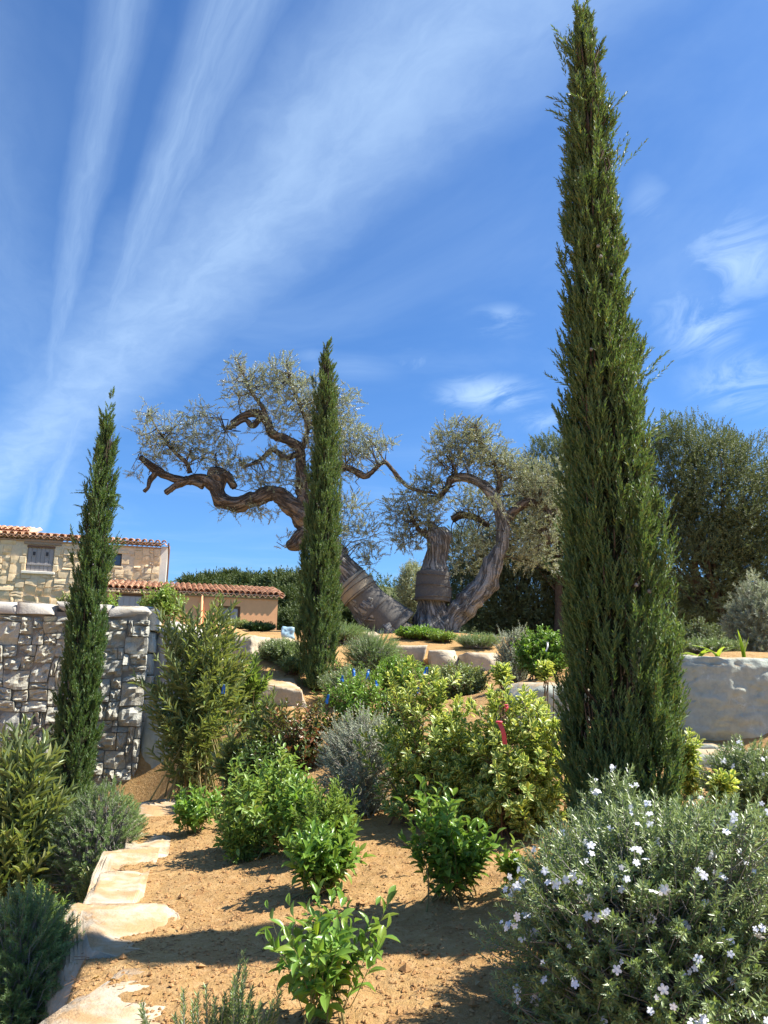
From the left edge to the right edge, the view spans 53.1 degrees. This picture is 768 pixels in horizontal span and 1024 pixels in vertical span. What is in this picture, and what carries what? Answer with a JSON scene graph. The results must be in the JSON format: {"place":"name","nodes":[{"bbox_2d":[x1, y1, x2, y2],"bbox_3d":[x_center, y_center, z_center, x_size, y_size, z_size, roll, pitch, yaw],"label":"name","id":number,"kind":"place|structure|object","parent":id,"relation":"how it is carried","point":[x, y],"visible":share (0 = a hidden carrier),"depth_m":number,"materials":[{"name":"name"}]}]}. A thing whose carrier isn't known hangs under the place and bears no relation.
{"place":"outdoors","nodes":[
{"label":"outdoors","id":0,"kind":"place"},
{"bbox_2d":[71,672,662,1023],"bbox_3d":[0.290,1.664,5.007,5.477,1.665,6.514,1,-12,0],"label":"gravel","id":1,"kind":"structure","parent":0,"point":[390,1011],"depth_m":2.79,"materials":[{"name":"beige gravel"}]},
{"bbox_2d":[0,0,767,606],"label":"sky","id":2,"kind":"structure","parent":0,"point":[185,185],"materials":[{"name":"blue"}]},
{"bbox_2d":[43,585,767,1023],"bbox_3d":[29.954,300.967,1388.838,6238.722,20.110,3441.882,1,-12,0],"label":"ground","id":3,"kind":"structure","parent":0,"point":[141,785],"depth_m":3.15,"materials":[{"name":"soil"}]},
{"bbox_2d":[0,713,78,905],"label":"oleander","id":4,"kind":"object","parent":3,"relation":"on","point":[28,806],"visible":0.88,"depth_m":5.04,"materials":[{"name":"green plant"}]},
{"bbox_2d":[0,874,85,1023],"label":"rosemary bush","id":5,"kind":"object","parent":3,"relation":"on","point":[33,935],"visible":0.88,"depth_m":2.82,"materials":[{"name":"green plant"}]},
{"bbox_2d":[20,878,74,918],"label":"sprig plant","id":6,"kind":"object","parent":3,"relation":"on","point":[43,889],"visible":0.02,"depth_m":3.97,"materials":[{"name":"green plant"}]},
{"bbox_2d":[0,601,160,793],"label":"stone wall","id":7,"kind":"structure","parent":3,"relation":"on","point":[32,641],"depth_m":8.93,"materials":[{"name":"stone"}]},
{"bbox_2d":[42,386,125,849],"bbox_3d":[-3.300,1.176,8.514,0.638,5.400,0.605,-9,-16,39],"label":"cypress tree","id":8,"kind":"object","parent":3,"relation":"on","point":[77,700],"visible":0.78,"depth_m":8.42,"materials":[{"name":"green plant"}]},
{"bbox_2d":[0,525,169,604],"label":"stone house","id":9,"kind":"structure","parent":3,"relation":"on","point":[35,566],"depth_m":35.03,"materials":[{"name":"beige stone"}]},
{"bbox_2d":[72,855,98,903],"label":"sprig plant","id":10,"kind":"object","parent":3,"relation":"on","point":[82,895],"visible":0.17,"depth_m":4.51,"materials":[{"name":"green plant"}]},
{"bbox_2d":[36,775,149,908],"bbox_3d":[-1.952,2.273,5.234,0.748,0.932,0.729,1,-12,0],"label":"rosemary bush","id":11,"kind":"object","parent":3,"relation":"on","point":[91,834],"visible":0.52,"depth_m":5.10,"materials":[{"name":"green plant"}]},
{"bbox_2d":[39,968,164,1023],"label":"edging rock","id":12,"kind":"object","parent":3,"relation":"on","point":[103,1004],"visible":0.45,"depth_m":2.32,"materials":[{"name":"beige stone"}]},
{"bbox_2d":[41,903,179,1021],"bbox_3d":[-1.062,1.951,2.971,0.518,0.664,0.817,7,-14,-13],"label":"edging rock","id":13,"kind":"object","parent":3,"relation":"on","point":[104,926],"visible":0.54,"depth_m":3.07,"materials":[{"name":"beige stone"}]},
{"bbox_2d":[101,590,121,606],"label":"wall top shrub","id":14,"kind":"object","parent":3,"relation":"on","point":[111,600],"visible":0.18,"depth_m":10.54,"materials":[{"name":"green plant"}]},
{"bbox_2d":[83,870,149,903],"bbox_3d":[-1.326,2.127,3.624,0.315,0.649,0.915,7,-14,-13],"label":"edging rock","id":15,"kind":"object","parent":3,"relation":"on","point":[113,887],"visible":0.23,"depth_m":3.79,"materials":[{"name":"beige stone"}]},
{"bbox_2d":[86,846,159,895],"bbox_3d":[-1.490,2.309,4.322,0.335,0.660,0.892,7,-13,-12],"label":"edging rock","id":16,"kind":"object","parent":3,"relation":"on","point":[112,860],"visible":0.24,"depth_m":4.51,"materials":[{"name":"beige stone"}]},
{"bbox_2d":[120,833,170,858],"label":"edging rock","id":17,"kind":"object","parent":3,"relation":"on","point":[161,842],"visible":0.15,"depth_m":5.09,"materials":[{"name":"beige stone"}]},
{"bbox_2d":[126,798,175,833],"bbox_3d":[-1.936,2.850,6.375,0.514,0.647,2.035,7,-14,-14],"label":"edging rock","id":18,"kind":"object","parent":3,"relation":"on","point":[161,807],"visible":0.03,"depth_m":6.83,"materials":[{"name":"beige stone"}]},
{"bbox_2d":[141,698,182,768],"bbox_3d":[-2.535,3.025,9.122,0.661,1.637,0.616,1,-12,0],"label":"boulder","id":19,"kind":"object","parent":3,"relation":"on","point":[149,738],"visible":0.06,"depth_m":8.95,"materials":[{"name":"grey stone"}]},
{"bbox_2d":[137,579,188,622],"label":"wall top shrub","id":20,"kind":"object","parent":3,"relation":"on","point":[162,597],"visible":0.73,"depth_m":10.78,"materials":[{"name":"green plant"}]},
{"bbox_2d":[150,621,216,697],"bbox_3d":[-2.541,2.188,9.755,0.787,1.589,0.833,1,-12,0],"label":"boulder","id":21,"kind":"object","parent":3,"relation":"on","point":[157,663],"visible":0.06,"depth_m":9.46,"materials":[{"name":"stone"}]},
{"bbox_2d":[128,591,253,801],"bbox_3d":[-1.878,1.804,7.652,1.222,2.056,1.165,-3,-13,18],"label":"oleander","id":22,"kind":"object","parent":3,"relation":"on","point":[192,723],"visible":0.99,"depth_m":7.51,"materials":[{"name":"green plant"}]},
{"bbox_2d":[172,571,213,594],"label":"pine tree","id":23,"kind":"object","parent":3,"relation":"on","point":[191,578],"visible":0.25,"depth_m":117.35,"materials":[{"name":"green plant"}]},
{"bbox_2d":[106,579,284,629],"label":"peach house","id":24,"kind":"structure","parent":3,"relation":"on","point":[256,608],"depth_m":32.52,"materials":[{"name":"paint"}]},
{"bbox_2d":[115,593,143,605],"bbox_3d":[-10.399,4.079,31.309,1.093,1.492,0.110,4,-13,-15],"label":"garden door","id":25,"kind":"structure","parent":24,"relation":"in","point":[126,599],"depth_m":31.37,"materials":[{"name":"grey wood"}]},
{"bbox_2d":[218,606,239,618],"bbox_3d":[-6.543,4.516,32.324,0.932,1.110,0.110,4,-13,-15],"label":"window","id":26,"kind":"structure","parent":24,"relation":"in","point":[236,609],"depth_m":32.41,"materials":[{"name":"grey glass"}]},
{"bbox_2d":[171,777,222,835],"bbox_3d":[-1.310,2.066,5.393,0.389,0.398,0.449,1,-12,0],"label":"laurel","id":27,"kind":"object","parent":3,"relation":"on","point":[194,813],"visible":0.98,"depth_m":5.30,"materials":[{"name":"green plant"}]},
{"bbox_2d":[138,948,284,1023],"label":"rosemary plant","id":28,"kind":"object","parent":3,"relation":"on","point":[237,1011],"visible":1,"depth_m":2.09,"materials":[{"name":"green plant"}]},
{"bbox_2d":[198,566,231,586],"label":"pine tree","id":29,"kind":"object","parent":3,"relation":"on","point":[206,573],"visible":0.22,"depth_m":125.73,"materials":[{"name":"green plant"}]},
{"bbox_2d":[216,566,242,587],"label":"pine tree","id":30,"kind":"object","parent":3,"relation":"on","point":[231,570],"visible":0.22,"depth_m":130.78,"materials":[{"name":"green plant"}]},
{"bbox_2d":[209,780,250,852],"bbox_3d":[-0.896,1.863,4.700,0.310,0.441,0.327,6,-14,-23],"label":"laurel","id":31,"kind":"object","parent":3,"relation":"on","point":[225,804],"visible":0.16,"depth_m":4.68,"materials":[{"name":"green plant"}]},
{"bbox_2d":[204,722,257,800],"bbox_3d":[-1.321,2.278,7.010,0.599,0.729,0.647,-5,-14,26],"label":"oleander","id":32,"kind":"object","parent":3,"relation":"on","point":[226,753],"visible":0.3,"depth_m":6.88,"materials":[{"name":"green plant"}]},
{"bbox_2d":[213,815,265,864],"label":"young shrub","id":33,"kind":"object","parent":3,"relation":"on","point":[232,840],"visible":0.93,"depth_m":4.26,"materials":[{"name":"green plant"}]},
{"bbox_2d":[220,635,269,662],"bbox_3d":[-1.918,2.082,10.246,0.914,0.879,0.947,-1,-13,8],"label":"boulder","id":34,"kind":"object","parent":3,"relation":"on","point":[252,645],"visible":0.14,"depth_m":9.89,"materials":[{"name":"beige stone"}]},
{"bbox_2d":[231,567,261,586],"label":"pine tree","id":35,"kind":"object","parent":3,"relation":"on","point":[242,575],"visible":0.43,"depth_m":119.49,"materials":[{"name":"green plant"}]},
{"bbox_2d":[229,650,272,735],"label":"oleander","id":36,"kind":"object","parent":3,"relation":"on","point":[259,686],"visible":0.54,"depth_m":8.32,"materials":[{"name":"green plant"}]},
{"bbox_2d":[226,733,290,787],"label":"shrub","id":37,"kind":"object","parent":3,"relation":"on","point":[253,757],"visible":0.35,"depth_m":6.27,"materials":[{"name":"green plant"}]},
{"bbox_2d":[242,620,276,630],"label":"round shrub","id":38,"kind":"object","parent":3,"relation":"on","point":[256,625],"visible":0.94,"depth_m":14.67,"materials":[{"name":"green plant"}]},
{"bbox_2d":[205,734,315,860],"bbox_3d":[-0.685,1.649,4.467,0.634,0.700,0.671,1,-12,0],"label":"laurel","id":39,"kind":"object","parent":3,"relation":"on","point":[259,814],"visible":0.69,"depth_m":4.39,"materials":[{"name":"green plant"}]},
{"bbox_2d":[241,685,302,764],"bbox_3d":[-1.018,2.002,6.959,0.618,0.867,0.576,5,-13,-19],"label":"oleander","id":40,"kind":"object","parent":3,"relation":"on","point":[256,734],"visible":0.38,"depth_m":6.89,"materials":[{"name":"green plant"}]},
{"bbox_2d":[255,565,293,597],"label":"pine tree","id":41,"kind":"object","parent":3,"relation":"on","point":[267,579],"visible":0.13,"depth_m":69.60,"materials":[{"name":"green plant"}]},
{"bbox_2d":[122,349,433,633],"bbox_3d":[-2.152,-0.332,15.435,6.327,6.296,1.662,1,-12,0],"label":"olive tree","id":42,"kind":"object","parent":3,"relation":"on","point":[366,600],"visible":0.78,"depth_m":15.46,"materials":[{"name":"green plant"}]},
{"bbox_2d":[259,635,299,663],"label":"rosemary bush","id":43,"kind":"object","parent":3,"relation":"on","point":[273,650],"visible":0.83,"depth_m":9.87,"materials":[{"name":"green plant"}]},
{"bbox_2d":[256,678,306,707],"bbox_3d":[-1.274,2.299,9.113,0.750,0.656,0.858,2,-13,-6],"label":"boulder","id":44,"kind":"object","parent":3,"relation":"on","point":[289,689],"visible":0.28,"depth_m":8.77,"materials":[{"name":"beige stone"}]},
{"bbox_2d":[264,578,301,609],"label":"pine tree","id":45,"kind":"object","parent":3,"relation":"on","point":[290,597],"visible":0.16,"depth_m":51.01,"materials":[{"name":"green plant"}]},
{"bbox_2d":[256,752,312,802],"bbox_3d":[-0.712,1.928,5.401,0.438,0.480,0.446,1,-12,0],"label":"laurel","id":46,"kind":"object","parent":3,"relation":"on","point":[269,770],"visible":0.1,"depth_m":5.41,"materials":[{"name":"green plant"}]},
{"bbox_2d":[268,566,301,592],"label":"pine tree","id":47,"kind":"object","parent":3,"relation":"on","point":[286,578],"visible":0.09,"depth_m":59.34,"materials":[{"name":"green plant"}]},
{"bbox_2d":[281,626,294,638],"bbox_3d":[-1.630,2.065,13.048,0.251,0.251,0.203,1,-12,0],"label":"plastic sheet","id":48,"kind":"object","parent":3,"relation":"on","point":[288,631],"visible":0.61,"depth_m":12.99,"materials":[{"name":"white plastic"}]},
{"bbox_2d":[277,603,300,629],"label":"pine tree","id":49,"kind":"object","parent":3,"relation":"on","point":[285,617],"visible":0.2,"depth_m":44.99,"materials":[{"name":"green plant"}]},
{"bbox_2d":[274,653,304,676],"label":"shrub","id":50,"kind":"object","parent":3,"relation":"on","point":[288,664],"visible":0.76,"depth_m":9.60,"materials":[{"name":"green plant"}]},
{"bbox_2d":[269,770,330,858],"bbox_3d":[-0.447,1.675,4.237,0.366,0.480,0.360,1,-12,0],"label":"laurel","id":51,"kind":"object","parent":3,"relation":"on","point":[291,798],"visible":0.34,"depth_m":4.20,"materials":[{"name":"green plant"}]},
{"bbox_2d":[91,821,508,1020],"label":"dry leaf litter","id":52,"kind":"object","parent":3,"relation":"on","point":[421,1001],"visible":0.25,"depth_m":2.55,"materials":[{"name":"brown plant"}]},
{"bbox_2d":[255,693,345,772],"bbox_3d":[-0.704,1.914,6.621,0.798,0.706,0.699,1,-12,0],"label":"photinia","id":53,"kind":"object","parent":3,"relation":"on","point":[306,752],"visible":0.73,"depth_m":6.55,"materials":[{"name":"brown plant"}]},
{"bbox_2d":[64,784,553,1023],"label":"straw litter","id":54,"kind":"object","parent":3,"relation":"on","point":[75,979],"visible":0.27,"depth_m":2.69,"materials":[{"name":"beige plant"}]},
{"bbox_2d":[292,336,344,691],"bbox_3d":[-0.791,-0.024,9.808,0.650,4.774,0.670,1,-12,0],"label":"cypress tree","id":55,"kind":"object","parent":3,"relation":"on","point":[319,564],"visible":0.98,"depth_m":9.62,"materials":[{"name":"green plant"}]},
{"bbox_2d":[276,814,375,901],"bbox_3d":[-0.268,1.570,3.491,0.418,0.391,0.443,-4,-13,20],"label":"laurel","id":56,"kind":"object","parent":3,"relation":"on","point":[320,855],"visible":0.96,"depth_m":3.43,"materials":[{"name":"green plant"}]},
{"bbox_2d":[289,775,363,837],"bbox_3d":[-0.289,1.626,4.043,0.348,0.460,0.369,-11,-17,43],"label":"young shrub","id":57,"kind":"object","parent":3,"relation":"on","point":[332,810],"visible":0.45,"depth_m":4.03,"materials":[{"name":"green plant"}]},
{"bbox_2d":[256,878,399,1023],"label":"laurel","id":58,"kind":"object","parent":3,"relation":"on","point":[322,953],"visible":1,"depth_m":2.20,"materials":[{"name":"green plant"}]},
{"bbox_2d":[317,662,375,703],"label":"shrub","id":59,"kind":"object","parent":3,"relation":"on","point":[332,681],"visible":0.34,"depth_m":8.90,"materials":[{"name":"green plant"}]},
{"bbox_2d":[337,601,362,629],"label":"pine tree","id":60,"kind":"object","parent":3,"relation":"on","point":[347,614],"visible":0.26,"depth_m":44.01,"materials":[{"name":"green plant"}]},
{"bbox_2d":[309,661,396,737],"bbox_3d":[-0.191,1.719,6.861,0.781,0.752,0.789,-8,-15,34],"label":"tied shrub","id":61,"kind":"object","parent":3,"relation":"on","point":[348,695],"visible":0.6,"depth_m":6.82,"materials":[{"name":"green plant"}]},
{"bbox_2d":[337,619,370,644],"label":"rosemary bush","id":62,"kind":"object","parent":3,"relation":"on","point":[352,630],"visible":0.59,"depth_m":12.69,"materials":[{"name":"green plant"}]},
{"bbox_2d":[314,700,403,818],"bbox_3d":[-0.161,1.637,5.104,0.716,0.769,0.680,-5,-14,24],"label":"silver shrub","id":63,"kind":"object","parent":3,"relation":"on","point":[355,773],"visible":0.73,"depth_m":5.00,"materials":[{"name":"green plant"}]},
{"bbox_2d":[340,625,405,673],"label":"rosemary bush","id":64,"kind":"object","parent":3,"relation":"on","point":[378,649],"visible":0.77,"depth_m":10.29,"materials":[{"name":"green plant"}]},
{"bbox_2d":[179,565,588,635],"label":"hill scrub","id":65,"kind":"object","parent":3,"relation":"on","point":[380,581],"visible":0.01,"depth_m":118.28,"materials":[{"name":"green plant"}]},
{"bbox_2d":[370,650,430,696],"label":"shrub","id":66,"kind":"object","parent":3,"relation":"on","point":[386,665],"visible":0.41,"depth_m":9.24,"materials":[{"name":"green plant"}]},
{"bbox_2d":[371,683,431,751],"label":"tied shrub","id":67,"kind":"object","parent":3,"relation":"on","point":[395,717],"visible":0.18,"depth_m":6.36,"materials":[{"name":"green plant"}]},
{"bbox_2d":[392,559,422,623],"bbox_3d":[0.793,2.249,18.953,1.213,2.346,1.442,1,-12,0],"label":"evergreen tree","id":68,"kind":"object","parent":3,"relation":"on","point":[405,591],"visible":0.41,"depth_m":18.74,"materials":[{"name":"green plant"}]},
{"bbox_2d":[393,645,426,664],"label":"boulder","id":69,"kind":"object","parent":3,"relation":"on","point":[418,652],"visible":0.31,"depth_m":11.23,"materials":[{"name":"beige stone"}]},
{"bbox_2d":[392,623,441,639],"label":"shrub","id":70,"kind":"object","parent":3,"relation":"on","point":[417,632],"visible":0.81,"depth_m":13.08,"materials":[{"name":"green plant"}]},
{"bbox_2d":[352,654,484,826],"bbox_3d":[0.282,1.407,4.759,0.743,1.034,0.688,-8,-15,36],"label":"pittosporum","id":71,"kind":"object","parent":3,"relation":"on","point":[411,764],"visible":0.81,"depth_m":4.68,"materials":[{"name":"green plant"}]},
{"bbox_2d":[425,629,458,642],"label":"shrub","id":72,"kind":"object","parent":3,"relation":"on","point":[440,636],"visible":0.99,"depth_m":12.71,"materials":[{"name":"green plant"}]},
{"bbox_2d":[427,650,459,669],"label":"boulder","id":73,"kind":"object","parent":3,"relation":"on","point":[438,657],"visible":0.58,"depth_m":10.92,"materials":[{"name":"beige stone"}]},
{"bbox_2d":[394,771,504,911],"bbox_3d":[0.295,1.393,3.279,0.393,0.575,0.414,-10,-17,41],"label":"laurel","id":74,"kind":"object","parent":3,"relation":"on","point":[450,858],"visible":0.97,"depth_m":3.22,"materials":[{"name":"green plant"}]},
{"bbox_2d":[422,656,492,699],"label":"shrub","id":75,"kind":"object","parent":3,"relation":"on","point":[474,680],"visible":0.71,"depth_m":8.42,"materials":[{"name":"green plant"}]},
{"bbox_2d":[424,712,511,832],"bbox_3d":[0.521,1.530,4.523,0.583,0.687,0.482,1,-12,0],"label":"pittosporum","id":76,"kind":"object","parent":3,"relation":"on","point":[467,788],"visible":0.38,"depth_m":4.44,"materials":[{"name":"green plant"}]},
{"bbox_2d":[376,410,570,632],"bbox_3d":[1.872,0.378,15.982,4.175,4.805,2.524,1,-12,0],"label":"olive tree","id":77,"kind":"object","parent":3,"relation":"on","point":[433,594],"visible":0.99,"depth_m":15.51,"materials":[{"name":"green plant"}]},
{"bbox_2d":[454,632,500,649],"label":"rosemary bush","id":78,"kind":"object","parent":3,"relation":"on","point":[481,641],"visible":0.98,"depth_m":11.90,"materials":[{"name":"green plant"}]},
{"bbox_2d":[458,652,497,670],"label":"boulder","id":79,"kind":"object","parent":3,"relation":"on","point":[476,659],"visible":0.41,"depth_m":10.61,"materials":[{"name":"beige stone"}]},
{"bbox_2d":[489,661,515,799],"bbox_3d":[0.715,1.380,4.618,0.165,0.954,0.166,1,-12,0],"label":"pittosporum","id":80,"kind":"object","parent":3,"relation":"on","point":[500,671],"visible":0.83,"depth_m":4.67,"materials":[{"name":"green plant"}]},
{"bbox_2d":[491,620,527,683],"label":"silver shrub","id":81,"kind":"object","parent":3,"relation":"on","point":[506,653],"visible":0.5,"depth_m":8.40,"materials":[{"name":"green plant"}]},
{"bbox_2d":[494,834,527,889],"bbox_3d":[0.540,1.508,3.260,0.155,0.264,0.168,1,-12,0],"label":"laurel","id":82,"kind":"object","parent":3,"relation":"on","point":[506,864],"visible":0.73,"depth_m":3.24,"materials":[{"name":"green plant"}]},
{"bbox_2d":[451,676,581,841],"bbox_3d":[0.792,1.397,4.409,0.824,0.888,0.672,1,-12,0],"label":"pittosporum","id":83,"kind":"object","parent":3,"relation":"on","point":[531,800],"visible":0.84,"depth_m":4.29,"materials":[{"name":"green plant"}]},
{"bbox_2d":[495,721,506,744],"bbox_3d":[0.588,1.106,3.854,0.058,0.114,0.029,1,-12,0],"label":"marker tape","id":84,"kind":"object","parent":83,"relation":"attached to","point":[503,732],"visible":1,"depth_m":3.85,"materials":[{"name":"red plastic"}]},
{"bbox_2d":[446,516,587,636],"bbox_3d":[3.766,1.950,20.427,4.829,3.959,1.940,1,-12,0],"label":"evergreen oak","id":85,"kind":"object","parent":3,"relation":"on","point":[517,595],"visible":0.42,"depth_m":19.98,"materials":[{"name":"green plant"}]},
{"bbox_2d":[510,623,568,679],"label":"round shrub","id":86,"kind":"object","parent":3,"relation":"on","point":[530,651],"visible":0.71,"depth_m":7.38,"materials":[{"name":"green plant"}]},
{"bbox_2d":[501,427,587,636],"bbox_3d":[4.687,0.626,20.017,3.393,6.476,2.385,1,-12,0],"label":"evergreen oak","id":87,"kind":"object","parent":3,"relation":"on","point":[554,583],"visible":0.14,"depth_m":19.78,"materials":[{"name":"green plant"}]},
{"bbox_2d":[534,657,555,769],"bbox_3d":[1.008,1.356,4.722,0.143,0.919,0.158,1,-12,0],"label":"pittosporum","id":88,"kind":"object","parent":3,"relation":"on","point":[544,670],"visible":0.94,"depth_m":4.79,"materials":[{"name":"green plant"}]},
{"bbox_2d":[507,682,589,724],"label":"stone block","id":89,"kind":"structure","parent":3,"relation":"on","point":[534,686],"depth_m":6.21,"materials":[{"name":"grey stone"}]},
{"bbox_2d":[572,763,653,840],"bbox_3d":[0.775,1.179,2.554,0.290,0.677,0.246,1,-12,0],"label":"flowering bush","id":90,"kind":"object","parent":3,"relation":"on","point":[609,795],"visible":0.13,"depth_m":2.59,"materials":[{"name":"green plant"}]},
{"bbox_2d":[541,0,690,842],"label":"cypress tree","id":91,"kind":"object","parent":3,"relation":"on","point":[623,668],"visible":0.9,"depth_m":3.18,"materials":[{"name":"green plant"}]},
{"bbox_2d":[469,780,767,1023],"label":"flowering bush","id":92,"kind":"object","parent":3,"relation":"on","point":[638,922],"visible":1,"depth_m":2.03,"materials":[{"name":"green plant"}]},
{"bbox_2d":[681,726,709,798],"bbox_3d":[1.704,1.416,4.296,0.209,0.426,0.236,11,-16,-39],"label":"pittosporum","id":93,"kind":"object","parent":3,"relation":"on","point":[690,783],"visible":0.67,"depth_m":4.26,"materials":[{"name":"green plant"}]},
{"bbox_2d":[639,406,767,628],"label":"evergreen oak","id":94,"kind":"object","parent":3,"relation":"on","point":[731,534],"visible":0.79,"depth_m":18.76,"materials":[{"name":"green plant"}]},
{"bbox_2d":[677,616,729,654],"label":"dark shrub","id":95,"kind":"object","parent":3,"relation":"on","point":[701,630],"visible":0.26,"depth_m":10.27,"materials":[{"name":"green plant"}]},
{"bbox_2d":[658,563,760,631],"bbox_3d":[8.964,2.773,21.404,6.049,3.235,1.896,1,-12,0],"label":"evergreen oak","id":96,"kind":"object","parent":3,"relation":"on","point":[710,622],"visible":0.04,"depth_m":20.98,"materials":[{"name":"green plant"}]},
{"bbox_2d":[681,636,745,653],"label":"shrub","id":97,"kind":"object","parent":3,"relation":"on","point":[710,644],"visible":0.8,"depth_m":7.41,"materials":[{"name":"green plant"}]},
{"bbox_2d":[696,747,744,767],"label":"stone block","id":98,"kind":"structure","parent":3,"relation":"on","point":[704,751],"depth_m":5.83,"materials":[{"name":"grey stone"}]},
{"bbox_2d":[685,742,723,748],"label":"stone block","id":99,"kind":"structure","parent":98,"relation":"on","point":[709,745],"depth_m":5.92,"materials":[{"name":"grey stone"}]},
{"bbox_2d":[667,655,767,740],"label":"stone block","id":100,"kind":"structure","parent":99,"relation":"on","point":[728,697],"depth_m":6.08,"materials":[{"name":"grey stone"}]},
{"bbox_2d":[735,631,748,656],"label":"strap leaf plant","id":101,"kind":"object","parent":100,"relation":"on","point":[743,651],"visible":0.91,"depth_m":6.46,"materials":[{"name":"green plant"}]},
{"bbox_2d":[706,767,740,842],"bbox_3d":[1.516,1.320,3.400,0.144,0.360,0.152,-7,-15,33],"label":"pittosporum","id":102,"kind":"object","parent":3,"relation":"on","point":[725,781],"visible":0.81,"depth_m":3.40,"materials":[{"name":"green plant"}]},
{"bbox_2d":[693,733,767,823],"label":"flowering bush","id":103,"kind":"object","parent":3,"relation":"on","point":[751,766],"visible":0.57,"depth_m":3.63,"materials":[{"name":"green plant"}]},
{"bbox_2d":[716,567,767,651],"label":"silver shrub","id":104,"kind":"object","parent":3,"relation":"on","point":[744,622],"visible":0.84,"depth_m":8.06,"materials":[{"name":"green plant"}]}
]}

